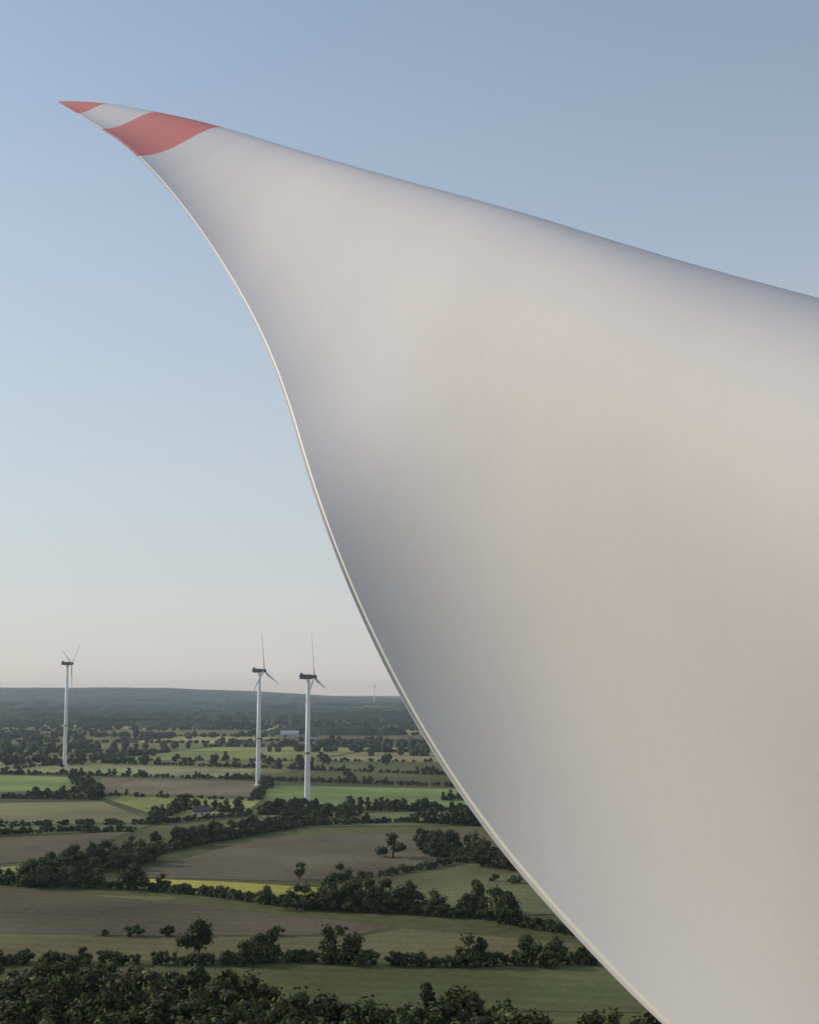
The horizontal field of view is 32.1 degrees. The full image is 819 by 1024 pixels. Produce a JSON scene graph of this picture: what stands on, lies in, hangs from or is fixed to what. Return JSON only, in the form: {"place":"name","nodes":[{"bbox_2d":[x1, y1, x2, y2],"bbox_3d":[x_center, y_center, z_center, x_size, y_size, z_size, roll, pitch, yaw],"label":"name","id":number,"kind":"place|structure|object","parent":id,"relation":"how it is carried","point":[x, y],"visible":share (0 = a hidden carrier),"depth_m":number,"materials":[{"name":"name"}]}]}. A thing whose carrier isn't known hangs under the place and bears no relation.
{"place":"outdoors","nodes":[
{"label":"outdoors","id":0,"kind":"place"},
{"bbox_2d":[0,696,650,1023],"bbox_3d":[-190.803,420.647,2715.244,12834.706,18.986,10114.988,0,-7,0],"label":"farm fields","id":1,"kind":"structure","parent":0,"point":[38,923],"depth_m":640.17,"materials":[{"name":"green plant"}]},
{"bbox_2d":[61,648,78,767],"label":"wind turbine","id":2,"kind":"object","parent":1,"relation":"on","point":[64,762],"visible":1,"depth_m":1639.14,"materials":[{"name":"white paint"}]},
{"bbox_2d":[128,739,138,745],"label":"farmhouse","id":3,"kind":"object","parent":1,"relation":"on","point":[132,742],"visible":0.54,"depth_m":2271.52,"materials":[{"name":"tile"}]},
{"bbox_2d":[175,916,214,954],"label":"oak tree","id":4,"kind":"object","parent":1,"relation":"on","point":[200,932],"visible":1,"depth_m":481.08,"materials":[{"name":"green plant"}]},
{"bbox_2d":[192,806,210,815],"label":"farmhouse","id":5,"kind":"object","parent":1,"relation":"on","point":[199,810],"visible":0.83,"depth_m":1016.18,"materials":[{"name":"tile"}]},
{"bbox_2d":[0,687,413,735],"bbox_3d":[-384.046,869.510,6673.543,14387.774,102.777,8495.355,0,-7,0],"label":"forest","id":6,"kind":"object","parent":1,"relation":"on","point":[103,704],"visible":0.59,"depth_m":5590.36,"materials":[{"name":"green plant"}]},
{"bbox_2d":[252,638,278,785],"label":"wind turbine","id":7,"kind":"object","parent":1,"relation":"on","point":[258,736],"visible":0.96,"depth_m":1346.04,"materials":[{"name":"white paint"}]},
{"bbox_2d":[280,730,298,736],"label":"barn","id":8,"kind":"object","parent":1,"relation":"on","point":[293,733],"visible":1,"depth_m":2704.35,"materials":[{"name":"metal"}]},
{"bbox_2d":[0,702,599,967],"bbox_3d":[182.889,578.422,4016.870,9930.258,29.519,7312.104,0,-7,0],"label":"hedgerow trees","id":9,"kind":"object","parent":1,"relation":"on","point":[68,866],"visible":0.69,"depth_m":777.28,"materials":[{"name":"green plant"}]},
{"bbox_2d":[299,633,325,805],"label":"wind turbine","id":10,"kind":"object","parent":1,"relation":"on","point":[307,747],"visible":0.91,"depth_m":1112.65,"materials":[{"name":"white paint"}]},
{"bbox_2d":[310,734,317,739],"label":"farmhouse","id":11,"kind":"object","parent":1,"relation":"on","point":[314,736],"visible":0.59,"depth_m":2545.39,"materials":[{"name":"tile"}]},
{"bbox_2d":[0,954,661,1023],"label":"woodland trees","id":12,"kind":"object","parent":1,"relation":"on","point":[104,993],"visible":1,"depth_m":364.59,"materials":[{"name":"green plant"}]},
{"bbox_2d":[0,0,818,695],"label":"sky","id":13,"kind":"structure","parent":0,"point":[161,520],"materials":[{"name":"blue"}]},
{"bbox_2d":[58,101,818,1023],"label":"wind turbine blade","id":14,"kind":"object","parent":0,"point":[564,481],"visible":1,"depth_m":8.63,"materials":[{"name":"paint"}]}
]}

